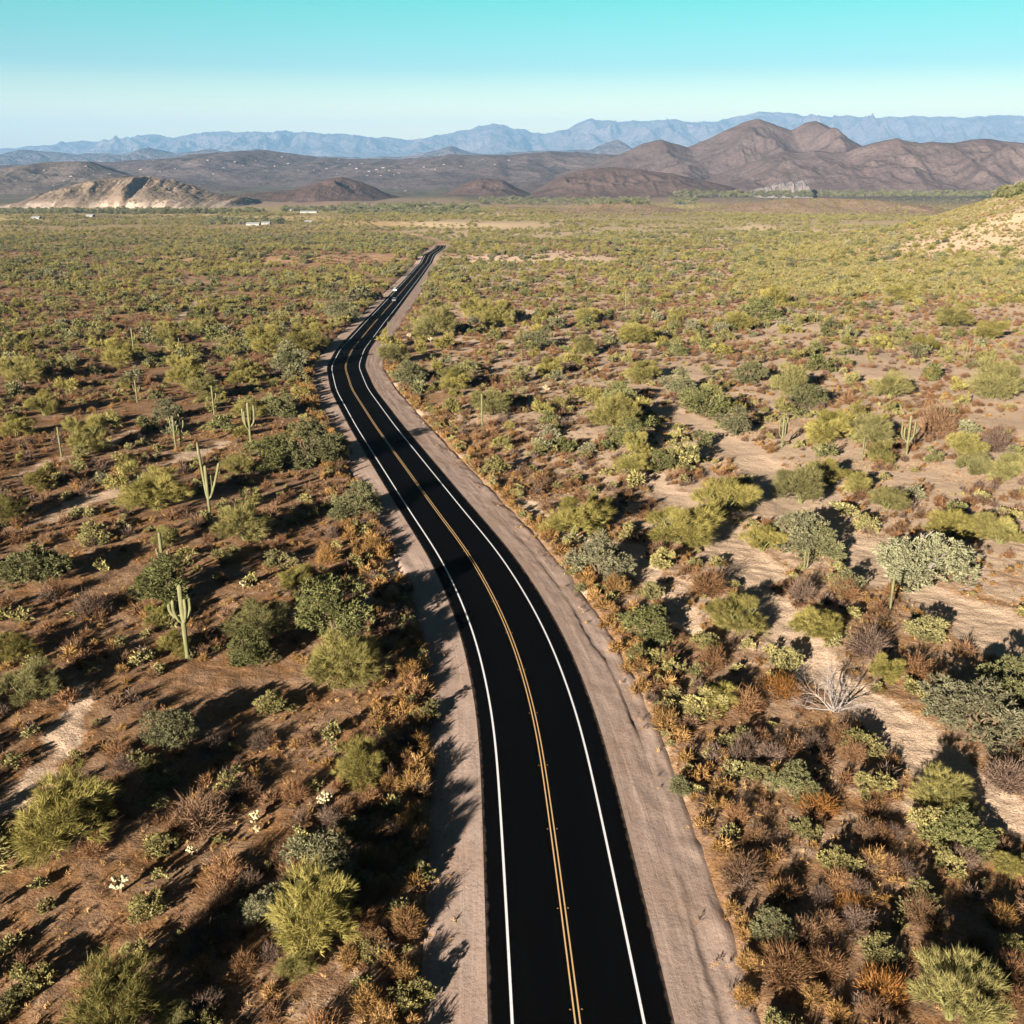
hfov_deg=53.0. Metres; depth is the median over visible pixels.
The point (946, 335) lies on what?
palo verde tree
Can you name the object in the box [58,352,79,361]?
ironwood tree
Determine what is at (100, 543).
jojoba shrub
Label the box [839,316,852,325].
palo verde tree
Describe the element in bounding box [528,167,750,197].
hills
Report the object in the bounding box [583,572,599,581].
golden brush
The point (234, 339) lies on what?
palo verde tree
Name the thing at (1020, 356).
palo verde tree
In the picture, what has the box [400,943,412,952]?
jojoba shrub
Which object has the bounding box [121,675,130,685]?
golden brush
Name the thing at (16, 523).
dry shrub
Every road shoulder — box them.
[312,245,487,1023]
[366,245,760,1023]
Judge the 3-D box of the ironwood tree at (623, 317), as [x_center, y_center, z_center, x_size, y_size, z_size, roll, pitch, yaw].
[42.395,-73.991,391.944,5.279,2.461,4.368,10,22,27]
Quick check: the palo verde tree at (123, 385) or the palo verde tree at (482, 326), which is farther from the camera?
the palo verde tree at (482, 326)
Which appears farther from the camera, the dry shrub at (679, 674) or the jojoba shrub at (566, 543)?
the jojoba shrub at (566, 543)
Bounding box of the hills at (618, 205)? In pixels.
[491,201,701,214]
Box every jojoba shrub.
[0,606,16,619]
[0,751,22,770]
[0,931,27,956]
[0,984,28,1019]
[5,961,58,1003]
[10,404,22,411]
[10,605,33,622]
[19,654,36,667]
[19,725,39,737]
[22,541,43,551]
[26,875,51,891]
[35,896,57,914]
[52,471,65,482]
[60,490,72,498]
[62,564,72,571]
[65,748,82,763]
[67,505,83,516]
[75,523,112,546]
[78,519,97,530]
[82,506,94,516]
[83,659,102,672]
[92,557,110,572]
[98,539,110,545]
[108,499,121,504]
[110,451,121,459]
[111,634,126,647]
[114,518,131,528]
[118,938,161,961]
[124,442,132,449]
[124,748,147,768]
[124,887,168,925]
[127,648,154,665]
[135,438,149,446]
[139,627,153,638]
[139,753,174,772]
[141,424,151,430]
[142,829,182,860]
[143,788,169,808]
[144,525,156,532]
[145,454,156,461]
[149,768,180,791]
[150,866,169,881]
[151,422,161,430]
[151,662,164,676]
[153,443,162,452]
[172,928,185,939]
[174,546,197,556]
[181,555,192,564]
[183,650,195,660]
[185,1003,225,1023]
[189,456,198,462]
[189,461,203,470]
[192,478,201,485]
[192,486,204,494]
[198,423,213,429]
[198,510,214,520]
[208,800,226,816]
[209,645,221,651]
[210,544,241,567]
[212,571,228,578]
[212,833,227,844]
[213,911,236,928]
[214,502,226,508]
[218,498,230,504]
[222,474,234,480]
[222,739,234,752]
[228,763,242,775]
[233,868,258,892]
[241,476,253,484]
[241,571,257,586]
[251,689,298,716]
[258,859,275,874]
[262,549,300,569]
[283,848,300,863]
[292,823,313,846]
[293,510,312,520]
[297,493,310,502]
[300,413,311,417]
[302,512,310,521]
[306,404,315,410]
[307,778,323,791]
[310,507,320,519]
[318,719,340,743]
[325,468,333,476]
[331,539,342,548]
[333,814,372,843]
[342,870,368,893]
[346,554,364,566]
[350,559,363,571]
[350,973,375,991]
[356,931,384,965]
[359,524,367,534]
[359,527,372,534]
[363,522,377,527]
[365,554,374,561]
[377,725,391,736]
[379,761,395,774]
[379,792,406,818]
[386,976,436,1014]
[387,896,410,912]
[396,612,415,624]
[397,623,406,630]
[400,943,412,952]
[404,859,435,886]
[405,693,419,701]
[406,697,441,722]
[415,647,427,659]
[482,454,511,473]
[488,479,498,485]
[514,483,524,488]
[517,509,527,517]
[527,464,536,471]
[548,444,557,454]
[561,533,580,544]
[564,538,571,547]
[565,405,573,411]
[565,566,579,575]
[578,451,591,458]
[589,485,598,492]
[599,467,613,475]
[599,585,608,593]
[605,591,619,601]
[607,481,618,487]
[617,527,632,540]
[622,521,636,531]
[624,642,661,664]
[625,451,635,459]
[633,581,665,601]
[648,424,660,430]
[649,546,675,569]
[650,673,665,686]
[652,648,666,662]
[653,523,665,530]
[657,697,681,709]
[658,422,666,428]
[659,655,686,674]
[661,684,683,699]
[661,730,671,737]
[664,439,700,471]
[666,439,677,446]
[668,427,689,442]
[670,422,684,429]
[673,537,697,546]
[678,473,689,483]
[679,685,728,720]
[682,661,709,677]
[682,762,695,776]
[686,557,701,564]
[686,558,703,566]
[689,634,702,643]
[691,783,704,796]
[692,630,725,653]
[700,745,719,759]
[708,554,723,566]
[714,725,753,750]
[718,822,740,839]
[719,733,739,745]
[720,756,744,779]
[726,580,740,586]
[728,663,743,674]
[739,637,755,649]
[742,761,771,782]
[743,517,757,527]
[760,415,773,421]
[761,643,778,656]
[762,1006,803,1023]
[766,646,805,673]
[766,669,776,677]
[769,522,779,529]
[789,572,797,580]
[790,816,824,841]
[793,949,811,962]
[795,438,804,446]
[816,768,826,776]
[816,843,852,874]
[823,572,835,581]
[826,631,842,645]
[827,561,845,571]
[831,853,866,876]
[837,727,888,759]
[841,605,862,618]
[850,510,882,533]
[853,769,898,801]
[857,930,905,967]
[864,524,878,532]
[871,681,885,692]
[877,471,890,481]
[890,876,941,918]
[891,433,899,441]
[891,917,908,930]
[900,614,950,645]
[903,674,923,695]
[906,805,956,846]
[916,688,934,703]
[931,845,967,881]
[974,489,987,497]
[976,491,991,500]
[978,877,989,885]
[990,827,1006,835]
[994,506,1008,515]
[994,932,1023,957]
[1006,404,1016,409]
[1006,507,1023,518]
[1016,605,1023,615]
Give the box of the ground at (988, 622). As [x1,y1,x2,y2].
[0,186,1023,1023]
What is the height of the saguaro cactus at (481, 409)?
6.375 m
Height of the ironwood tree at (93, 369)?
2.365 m
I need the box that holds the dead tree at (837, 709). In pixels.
[781,649,889,715]
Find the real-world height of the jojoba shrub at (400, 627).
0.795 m
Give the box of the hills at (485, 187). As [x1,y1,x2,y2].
[442,178,530,196]
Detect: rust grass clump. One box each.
[758,670,808,703]
[790,788,846,821]
[827,890,874,921]
[851,961,916,1014]
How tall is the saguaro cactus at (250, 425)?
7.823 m
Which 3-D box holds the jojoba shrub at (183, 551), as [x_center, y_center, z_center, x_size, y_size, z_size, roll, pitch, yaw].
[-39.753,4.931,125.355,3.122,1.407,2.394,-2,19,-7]
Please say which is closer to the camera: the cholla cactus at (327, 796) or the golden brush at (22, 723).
the cholla cactus at (327, 796)
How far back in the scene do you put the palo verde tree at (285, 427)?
189.21 m
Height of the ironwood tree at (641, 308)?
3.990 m
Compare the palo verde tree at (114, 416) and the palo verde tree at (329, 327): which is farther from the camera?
the palo verde tree at (329, 327)
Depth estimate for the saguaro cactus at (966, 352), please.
277.97 m
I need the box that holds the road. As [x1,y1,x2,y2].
[327,245,674,1023]
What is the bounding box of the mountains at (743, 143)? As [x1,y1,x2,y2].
[522,119,861,191]
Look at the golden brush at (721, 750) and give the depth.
81.56 m
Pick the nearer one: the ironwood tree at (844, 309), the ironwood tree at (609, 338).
the ironwood tree at (609, 338)
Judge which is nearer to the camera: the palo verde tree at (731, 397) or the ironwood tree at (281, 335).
the palo verde tree at (731, 397)
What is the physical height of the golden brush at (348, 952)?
1.298 m
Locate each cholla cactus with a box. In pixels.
[109,874,128,893]
[185,844,197,855]
[239,580,245,588]
[249,809,259,822]
[253,825,260,833]
[316,790,332,806]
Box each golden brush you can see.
[0,661,16,671]
[10,720,26,732]
[32,784,51,799]
[87,638,99,647]
[99,741,108,750]
[104,638,117,647]
[115,662,129,673]
[116,722,127,731]
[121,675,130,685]
[136,611,148,619]
[160,935,184,961]
[187,617,197,628]
[188,637,199,645]
[189,959,215,983]
[192,626,212,644]
[197,652,209,662]
[200,866,212,876]
[218,972,231,985]
[234,802,247,811]
[248,765,262,778]
[257,864,271,875]
[258,979,282,1003]
[269,744,280,753]
[288,737,299,748]
[295,641,305,648]
[296,652,310,664]
[302,806,315,821]
[315,544,341,564]
[319,471,329,478]
[321,485,339,495]
[321,755,333,766]
[326,458,335,467]
[334,941,361,968]
[340,526,358,539]
[341,523,356,531]
[342,960,355,975]
[349,546,365,558]
[349,980,386,1022]
[351,778,371,794]
[354,562,374,576]
[356,842,379,870]
[359,533,383,553]
[360,528,379,540]
[361,508,378,520]
[361,547,372,558]
[362,923,373,931]
[366,707,386,721]
[366,924,392,944]
[366,996,388,1020]
[367,576,389,591]
[368,518,380,527]
[368,679,383,689]
[368,754,395,781]
[369,558,377,566]
[369,696,383,709]
[369,999,404,1023]
[370,668,392,684]
[370,717,389,732]
[372,564,381,572]
[372,602,384,616]
[372,740,393,756]
[372,986,383,997]
[373,903,389,917]
[374,545,392,560]
[378,700,397,719]
[378,947,397,965]
[379,537,391,545]
[379,773,402,794]
[381,544,395,553]
[381,794,402,813]
[384,807,400,820]
[385,742,403,759]
[385,902,429,939]
[388,659,400,674]
[389,720,405,733]
[391,571,409,584]
[391,696,415,718]
[391,743,413,763]
[392,641,407,652]
[392,685,409,700]
[392,811,418,832]
[392,958,421,987]
[394,657,424,679]
[395,712,410,726]
[396,676,404,684]
[398,765,434,799]
[399,800,424,823]
[402,627,424,640]
[403,661,423,674]
[403,868,430,894]
[404,731,431,753]
[405,822,430,844]
[405,1010,421,1023]
[406,630,423,646]
[406,751,428,769]
[408,674,434,693]
[411,638,427,650]
[412,705,422,715]
[412,712,421,725]
[414,711,432,729]
[417,656,432,668]
[417,659,428,669]
[418,747,437,764]
[420,760,435,773]
[504,484,512,490]
[505,498,514,506]
[513,502,524,512]
[522,516,535,525]
[536,525,546,532]
[540,530,553,540]
[543,527,558,539]
[551,544,569,555]
[556,550,569,564]
[580,576,590,582]
[581,564,597,576]
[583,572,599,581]
[584,578,594,588]
[586,585,595,596]
[588,587,604,601]
[594,597,613,612]
[601,571,633,594]
[604,638,628,655]
[607,601,619,610]
[607,607,621,617]
[614,623,625,633]
[617,661,636,673]
[625,639,636,648]
[626,599,639,612]
[627,654,649,668]
[630,634,644,642]
[634,654,651,670]
[641,663,661,675]
[648,705,679,730]
[650,706,663,716]
[653,717,676,733]
[658,673,676,689]
[661,653,674,662]
[661,671,676,681]
[665,724,691,742]
[675,748,696,763]
[677,753,688,764]
[680,767,698,781]
[689,791,699,801]
[691,773,703,784]
[692,763,712,782]
[693,814,713,833]
[700,792,724,813]
[703,730,715,741]
[703,759,715,772]
[708,775,730,793]
[711,836,726,852]
[714,744,727,755]
[715,835,737,852]
[716,749,732,767]
[716,797,731,812]
[721,902,741,917]
[722,776,737,791]
[723,898,736,911]
[728,587,737,594]
[732,910,752,931]
[732,979,759,1009]
[734,946,759,973]
[735,849,752,862]
[737,924,753,941]
[744,954,765,975]
[747,828,764,843]
[756,941,770,955]
[759,847,780,865]
[765,878,780,893]
[768,761,782,774]
[770,889,795,907]
[774,902,794,919]
[776,586,785,595]
[777,670,787,678]
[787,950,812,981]
[794,998,807,1009]
[796,980,832,1012]
[806,840,819,850]
[819,966,830,977]
[824,996,852,1023]
[858,844,888,876]
[865,888,879,902]
[870,816,882,826]
[873,797,885,806]
[873,917,883,928]
[879,893,895,906]
[880,581,903,596]
[889,872,905,886]
[890,790,902,800]
[901,852,915,862]
[910,606,924,616]
[925,918,943,934]
[938,950,960,963]
[980,899,1020,933]
[988,652,999,661]
[988,756,1002,767]
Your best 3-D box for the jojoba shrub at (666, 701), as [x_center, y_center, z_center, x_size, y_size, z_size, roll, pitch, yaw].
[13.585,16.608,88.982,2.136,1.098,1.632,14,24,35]
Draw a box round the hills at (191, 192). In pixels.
[0,176,261,208]
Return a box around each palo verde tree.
[0,337,7,350]
[0,355,43,383]
[0,398,4,407]
[0,413,39,436]
[0,493,30,523]
[0,631,43,662]
[0,654,63,706]
[1,350,17,356]
[2,758,126,868]
[4,332,18,341]
[7,338,19,348]
[10,318,18,326]
[13,340,33,351]
[15,329,28,339]
[22,395,35,408]
[22,468,56,492]
[23,389,66,415]
[27,327,40,336]
[34,316,48,324]
[35,460,60,473]
[39,324,55,334]
[39,364,57,376]
[53,376,80,391]
[54,333,64,341]
[54,353,76,369]
[55,941,178,1023]
[58,413,112,452]
[67,459,86,472]
[70,326,80,334]
[70,442,94,457]
[85,321,106,336]
[86,339,105,348]
[87,318,98,327]
[99,337,139,366]
[100,466,128,491]
[103,321,117,331]
[103,408,123,428]
[110,463,193,510]
[114,373,136,387]
[114,452,139,467]
[119,381,129,389]
[119,458,142,476]
[127,335,141,342]
[133,344,149,358]
[139,320,152,328]
[142,604,168,630]
[149,524,180,548]
[150,319,180,342]
[150,996,194,1023]
[154,628,194,657]
[158,356,166,363]
[164,338,178,351]
[164,355,203,386]
[167,307,180,315]
[177,343,188,353]
[181,345,194,355]
[181,373,226,401]
[183,340,201,354]
[190,318,202,324]
[194,319,207,328]
[195,304,207,309]
[199,314,208,322]
[203,396,219,411]
[208,502,274,542]
[213,337,227,344]
[215,396,228,405]
[219,453,254,474]
[219,597,294,642]
[223,344,240,354]
[225,340,238,348]
[225,365,260,383]
[226,335,239,342]
[229,360,244,369]
[230,398,269,417]
[231,424,247,437]
[239,357,252,363]
[239,487,262,505]
[244,323,285,354]
[253,318,264,325]
[262,850,364,964]
[267,311,279,319]
[268,376,279,386]
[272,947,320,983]
[277,562,330,595]
[278,313,289,322]
[282,328,328,352]
[283,421,296,434]
[284,375,298,386]
[287,426,306,438]
[289,314,303,323]
[290,321,330,348]
[290,383,310,396]
[292,317,302,323]
[301,315,314,324]
[301,627,391,693]
[309,432,352,461]
[322,323,332,331]
[326,316,341,326]
[330,733,387,796]
[337,315,349,322]
[374,327,398,345]
[376,343,411,361]
[396,340,408,353]
[411,304,461,337]
[413,344,427,354]
[414,339,426,348]
[425,383,436,391]
[427,368,438,377]
[430,357,443,370]
[432,333,454,348]
[436,364,470,388]
[436,371,472,389]
[442,397,463,412]
[450,387,463,396]
[458,297,484,316]
[466,311,479,317]
[468,390,512,415]
[476,323,486,332]
[478,298,513,325]
[483,318,494,327]
[488,324,502,332]
[504,386,516,402]
[510,306,520,316]
[512,328,527,341]
[519,308,526,316]
[524,442,546,456]
[528,347,541,356]
[530,323,542,330]
[535,356,564,376]
[536,307,547,314]
[537,495,616,535]
[550,302,560,311]
[550,396,567,407]
[559,347,585,364]
[569,333,597,354]
[573,307,599,323]
[584,389,601,403]
[586,393,643,430]
[586,492,612,514]
[586,525,602,535]
[612,452,652,475]
[616,391,635,406]
[617,322,655,344]
[621,359,663,383]
[622,352,632,363]
[622,430,652,454]
[627,395,653,409]
[632,313,642,322]
[644,501,729,547]
[649,326,662,334]
[655,335,669,344]
[667,305,679,314]
[667,313,677,320]
[668,338,683,345]
[671,334,681,342]
[688,332,700,343]
[689,475,763,516]
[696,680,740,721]
[699,364,713,375]
[700,377,723,393]
[700,590,768,637]
[705,316,718,326]
[711,342,728,354]
[720,327,735,339]
[720,345,732,354]
[722,475,742,496]
[724,393,734,412]
[725,311,759,329]
[730,401,746,415]
[736,474,753,486]
[737,523,787,551]
[753,410,764,417]
[759,283,789,306]
[765,360,809,395]
[770,460,826,502]
[773,394,795,413]
[779,347,792,356]
[786,347,803,359]
[787,605,850,641]
[793,313,805,323]
[800,344,815,356]
[803,408,856,446]
[806,457,854,483]
[826,356,842,361]
[838,328,850,338]
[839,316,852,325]
[839,336,855,346]
[840,471,873,494]
[842,371,862,383]
[845,305,854,309]
[847,397,866,414]
[847,411,896,444]
[862,334,873,344]
[864,440,897,464]
[866,486,912,510]
[868,651,907,684]
[869,369,915,396]
[870,333,883,346]
[876,334,895,348]
[881,399,897,414]
[883,283,925,301]
[892,330,908,342]
[903,303,915,311]
[903,760,984,819]
[903,944,1021,1023]
[905,333,913,341]
[911,334,942,351]
[921,367,938,378]
[921,508,979,539]
[931,302,977,327]
[932,307,943,314]
[935,342,955,357]
[940,331,953,340]
[942,356,954,363]
[945,432,956,441]
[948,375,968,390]
[950,431,989,457]
[954,450,998,475]
[957,392,970,404]
[964,353,1023,402]
[966,509,1023,544]
[972,350,991,363]
[974,320,1010,339]
[984,349,996,356]
[985,451,1023,482]
[989,850,1023,878]
[1007,351,1023,360]
[1014,445,1023,460]
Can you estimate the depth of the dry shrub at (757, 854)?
69.32 m
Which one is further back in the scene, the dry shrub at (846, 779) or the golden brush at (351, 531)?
the golden brush at (351, 531)
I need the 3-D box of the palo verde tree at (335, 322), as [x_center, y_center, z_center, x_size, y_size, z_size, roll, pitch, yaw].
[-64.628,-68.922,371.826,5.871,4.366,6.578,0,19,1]
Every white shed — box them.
[246,222,260,224]
[300,211,317,212]
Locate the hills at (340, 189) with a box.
[237,177,400,202]
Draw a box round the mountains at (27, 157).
[0,140,632,165]
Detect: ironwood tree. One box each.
[0,276,10,280]
[0,306,9,314]
[0,325,11,334]
[0,351,18,364]
[0,549,72,590]
[3,380,24,397]
[26,273,37,280]
[36,328,54,337]
[41,359,54,366]
[43,270,55,275]
[52,278,64,286]
[53,323,66,330]
[54,305,65,311]
[54,318,66,324]
[56,328,69,334]
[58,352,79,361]
[59,365,72,374]
[64,272,71,278]
[64,327,86,341]
[70,317,89,329]
[74,289,85,296]
[75,283,86,288]
[85,366,101,375]
[89,470,108,485]
[92,292,105,296]
[94,313,104,321]
[95,296,107,305]
[105,308,115,314]
[110,280,119,287]
[123,365,144,380]
[128,552,194,609]
[132,294,143,303]
[135,302,149,310]
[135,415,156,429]
[137,707,199,752]
[138,278,152,286]
[139,326,157,342]
[141,352,158,365]
[145,291,156,299]
[146,390,163,399]
[150,294,162,300]
[152,334,175,346]
[152,397,185,422]
[159,417,178,434]
[161,304,173,311]
[172,277,185,285]
[175,347,188,359]
[186,309,201,318]
[187,306,201,314]
[188,348,204,359]
[189,327,206,334]
[197,372,203,379]
[204,284,211,290]
[206,413,236,430]
[210,277,220,286]
[210,344,234,355]
[216,324,230,332]
[225,365,236,375]
[226,624,280,667]
[229,328,244,337]
[231,395,259,413]
[235,883,291,931]
[236,295,247,301]
[237,323,276,351]
[241,432,294,474]
[244,304,255,311]
[246,309,259,316]
[249,312,266,325]
[260,393,297,417]
[268,350,304,371]
[269,338,313,370]
[271,399,295,414]
[277,328,289,340]
[277,826,353,885]
[279,364,306,379]
[279,416,352,470]
[284,271,294,278]
[285,301,298,309]
[293,573,377,641]
[294,363,305,369]
[305,288,315,295]
[320,301,342,316]
[327,479,383,519]
[328,287,339,292]
[332,301,364,322]
[335,295,347,303]
[346,302,359,308]
[371,290,383,297]
[379,265,397,275]
[391,360,429,384]
[409,380,425,394]
[439,353,451,362]
[453,285,463,291]
[455,323,468,332]
[461,273,472,279]
[465,315,481,324]
[465,328,477,333]
[480,366,490,371]
[488,329,500,339]
[492,285,501,291]
[504,284,515,290]
[513,336,527,348]
[515,281,523,287]
[519,327,559,346]
[520,287,530,295]
[523,341,541,349]
[531,437,552,451]
[532,308,542,315]
[534,275,545,282]
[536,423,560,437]
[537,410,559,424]
[546,370,566,381]
[551,420,561,431]
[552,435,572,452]
[559,344,571,352]
[559,439,578,451]
[559,528,636,581]
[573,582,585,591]
[576,294,589,301]
[576,314,594,325]
[576,441,596,452]
[583,283,594,289]
[596,438,616,450]
[600,334,616,343]
[600,379,637,404]
[604,416,647,448]
[614,603,674,648]
[618,315,628,321]
[636,282,646,289]
[637,304,652,313]
[637,404,655,417]
[640,415,659,429]
[644,263,651,270]
[648,448,675,472]
[651,311,663,320]
[656,329,669,337]
[658,366,696,395]
[660,342,673,349]
[665,341,688,353]
[668,320,681,329]
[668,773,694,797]
[669,344,684,353]
[670,268,680,275]
[677,347,688,355]
[677,384,735,419]
[684,318,700,329]
[691,430,715,446]
[693,330,707,338]
[699,337,714,351]
[706,268,712,276]
[710,322,728,331]
[711,271,723,277]
[714,404,752,436]
[715,331,729,339]
[725,293,734,301]
[728,361,768,384]
[737,296,782,321]
[745,903,798,943]
[751,319,761,328]
[761,758,822,809]
[770,350,779,356]
[771,508,835,562]
[775,315,791,326]
[780,306,787,313]
[785,260,795,266]
[786,383,828,407]
[790,405,806,415]
[792,525,847,561]
[799,290,810,297]
[805,315,814,321]
[805,353,831,370]
[808,341,826,353]
[818,317,842,329]
[820,327,835,336]
[821,359,836,372]
[829,567,864,599]
[834,349,844,355]
[836,274,846,278]
[836,305,847,313]
[840,356,853,366]
[843,323,858,337]
[843,345,862,355]
[855,300,870,308]
[865,255,877,262]
[870,531,983,593]
[872,321,887,331]
[886,241,898,249]
[891,251,901,256]
[892,324,906,331]
[893,326,912,336]
[905,342,929,357]
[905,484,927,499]
[914,296,926,303]
[915,671,1023,755]
[918,801,999,866]
[920,361,943,376]
[923,448,944,461]
[925,373,938,381]
[931,405,949,415]
[936,251,948,256]
[940,325,950,334]
[946,500,968,516]
[947,406,957,415]
[955,328,967,336]
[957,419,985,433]
[959,271,972,274]
[964,358,978,367]
[968,653,1023,708]
[973,336,988,346]
[1001,245,1014,251]
[1005,444,1022,453]
[1014,264,1023,272]
[1016,288,1023,297]
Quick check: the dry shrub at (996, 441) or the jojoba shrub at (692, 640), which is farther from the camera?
the dry shrub at (996, 441)
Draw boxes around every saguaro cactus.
[56,427,61,456]
[130,328,134,350]
[132,380,139,402]
[155,532,168,559]
[167,584,191,660]
[169,415,177,446]
[177,414,183,445]
[196,442,219,513]
[210,385,216,414]
[241,402,254,441]
[481,394,482,425]
[623,290,629,306]
[779,415,788,446]
[803,551,809,569]
[861,437,866,460]
[889,574,895,609]
[901,415,917,454]
[963,345,970,361]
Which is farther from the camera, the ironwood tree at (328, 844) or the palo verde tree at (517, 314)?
the palo verde tree at (517, 314)
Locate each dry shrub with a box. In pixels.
[0,594,18,607]
[0,702,10,718]
[6,821,21,844]
[9,515,24,527]
[17,720,38,734]
[34,620,59,633]
[35,586,58,602]
[36,491,51,502]
[43,576,72,599]
[52,687,85,705]
[53,687,74,703]
[55,759,74,773]
[57,511,71,523]
[61,632,84,648]
[64,526,77,538]
[66,654,86,669]
[70,586,112,620]
[72,829,112,861]
[73,648,95,662]
[74,623,98,637]
[77,484,91,496]
[84,602,109,619]
[92,608,110,620]
[93,647,112,660]
[95,790,131,819]
[97,521,116,535]
[102,735,134,761]
[104,696,127,709]
[107,588,135,602]
[107,768,132,786]
[109,748,139,772]
[112,514,126,523]
[116,650,128,662]
[117,523,132,535]
[118,503,135,517]
[122,687,142,705]
[124,647,133,659]
[127,601,146,615]
[130,730,146,745]
[131,644,155,660]
[134,696,157,716]
[136,698,162,712]
[145,665,161,678]
[151,814,165,826]
[161,809,191,839]
[163,508,176,520]
[164,509,181,520]
[166,786,234,843]
[173,747,187,758]
[177,510,192,519]
[178,902,215,938]
[182,986,229,1019]
[190,515,204,528]
[191,513,203,523]
[192,644,207,657]
[192,772,214,789]
[195,848,251,898]
[197,730,225,757]
[199,531,214,545]
[200,625,214,640]
[201,765,215,777]
[201,877,239,914]
[207,635,226,650]
[212,756,225,767]
[216,606,235,621]
[219,783,245,802]
[227,945,261,980]
[230,864,264,898]
[230,917,250,939]
[232,773,267,800]
[245,729,273,753]
[255,941,281,968]
[256,790,278,808]
[260,1001,284,1022]
[263,733,280,748]
[269,538,285,549]
[269,843,291,870]
[271,878,291,900]
[273,855,303,884]
[274,776,312,806]
[275,490,290,501]
[287,807,312,823]
[290,500,306,512]
[295,733,312,749]
[299,1001,345,1023]
[302,811,314,822]
[303,692,317,702]
[315,803,347,832]
[316,496,330,505]
[323,523,338,533]
[325,775,347,790]
[329,855,362,876]
[330,565,350,578]
[332,793,356,817]
[333,483,346,493]
[336,806,349,818]
[340,562,354,575]
[344,732,354,742]
[346,901,381,931]
[347,890,375,917]
[354,784,384,811]
[355,510,371,525]
[355,924,390,958]
[357,799,376,817]
[365,820,393,845]
[366,615,379,628]
[368,615,390,628]
[368,733,386,752]
[374,526,390,537]
[376,615,399,636]
[377,641,398,653]
[378,816,405,841]
[381,763,402,779]
[381,940,400,954]
[383,776,398,792]
[385,969,397,984]
[388,714,409,730]
[388,908,421,943]
[391,604,412,617]
[393,726,416,746]
[396,753,412,766]
[397,578,417,593]
[398,825,429,853]
[403,619,414,628]
[403,667,422,687]
[407,679,428,701]
[411,779,432,799]
[415,676,433,688]
[642,548,656,558]
[645,676,671,693]
[650,541,663,549]
[655,701,672,710]
[664,646,683,659]
[672,669,685,678]
[679,562,694,574]
[680,713,694,721]
[682,714,702,728]
[683,741,700,754]
[684,561,735,598]
[690,468,703,478]
[690,640,726,672]
[690,675,704,688]
[691,662,714,678]
[695,792,708,804]
[697,648,724,670]
[701,743,725,765]
[704,704,726,723]
[708,737,723,750]
[717,845,769,894]
[720,797,750,827]
[724,735,755,768]
[725,683,768,718]
[730,677,747,694]
[731,730,759,754]
[732,870,756,892]
[742,822,772,843]
[745,846,764,867]
[747,726,771,743]
[752,931,822,998]
[753,701,769,710]
[753,727,770,739]
[755,740,787,764]
[756,684,782,699]
[756,796,770,810]
[759,517,772,525]
[768,580,787,591]
[769,875,804,903]
[770,841,788,861]
[780,738,799,756]
[785,572,821,600]
[789,736,807,752]
[790,913,832,954]
[795,981,809,999]
[797,728,827,758]
[799,803,822,820]
[803,765,825,781]
[803,941,850,987]
[806,879,834,906]
[808,908,845,940]
[812,748,837,767]
[817,591,837,606]
[818,914,842,938]
[821,864,859,897]
[822,571,865,602]
[824,719,853,748]
[835,870,873,904]
[837,768,855,788]
[837,900,879,936]
[840,736,866,763]
[842,619,894,660]
[848,991,868,1012]
[849,815,888,847]
[852,486,869,500]
[853,852,881,877]
[855,986,892,1023]
[858,797,879,815]
[868,782,890,805]
[868,821,897,848]
[870,600,889,612]
[876,850,906,880]
[881,819,907,841]
[882,1011,908,1023]
[883,587,899,598]
[887,750,900,764]
[889,521,907,532]
[894,856,918,877]
[897,651,938,682]
[899,884,942,932]
[904,499,924,511]
[910,509,927,518]
[913,394,960,432]
[917,962,935,977]
[933,613,951,631]
[937,841,966,863]
[947,842,983,872]
[948,938,970,956]
[950,636,979,654]
[960,491,979,507]
[960,881,987,907]
[963,925,995,956]
[974,752,1023,797]
[978,419,1018,452]
[985,977,1001,997]
[986,944,1023,986]
[992,510,1010,519]
[994,836,1016,852]
[997,979,1023,1013]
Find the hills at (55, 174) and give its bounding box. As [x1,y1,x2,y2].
[0,161,258,193]
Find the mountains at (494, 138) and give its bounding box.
[0,111,1023,157]
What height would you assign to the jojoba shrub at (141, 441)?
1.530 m
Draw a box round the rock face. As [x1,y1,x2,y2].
[750,179,812,197]
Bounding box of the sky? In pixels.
[0,0,1023,148]
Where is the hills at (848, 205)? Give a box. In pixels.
[688,198,950,214]
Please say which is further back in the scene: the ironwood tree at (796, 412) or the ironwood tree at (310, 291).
the ironwood tree at (310, 291)
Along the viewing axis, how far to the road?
78.81 m
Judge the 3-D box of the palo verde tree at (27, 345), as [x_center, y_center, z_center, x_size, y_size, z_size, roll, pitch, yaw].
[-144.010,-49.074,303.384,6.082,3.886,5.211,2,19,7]
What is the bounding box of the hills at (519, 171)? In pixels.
[0,150,616,189]
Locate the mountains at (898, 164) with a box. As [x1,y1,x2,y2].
[704,138,1023,196]
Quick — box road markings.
[332,245,645,1023]
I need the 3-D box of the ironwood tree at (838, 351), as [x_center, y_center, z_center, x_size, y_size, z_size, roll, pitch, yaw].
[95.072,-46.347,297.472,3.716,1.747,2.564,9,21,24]

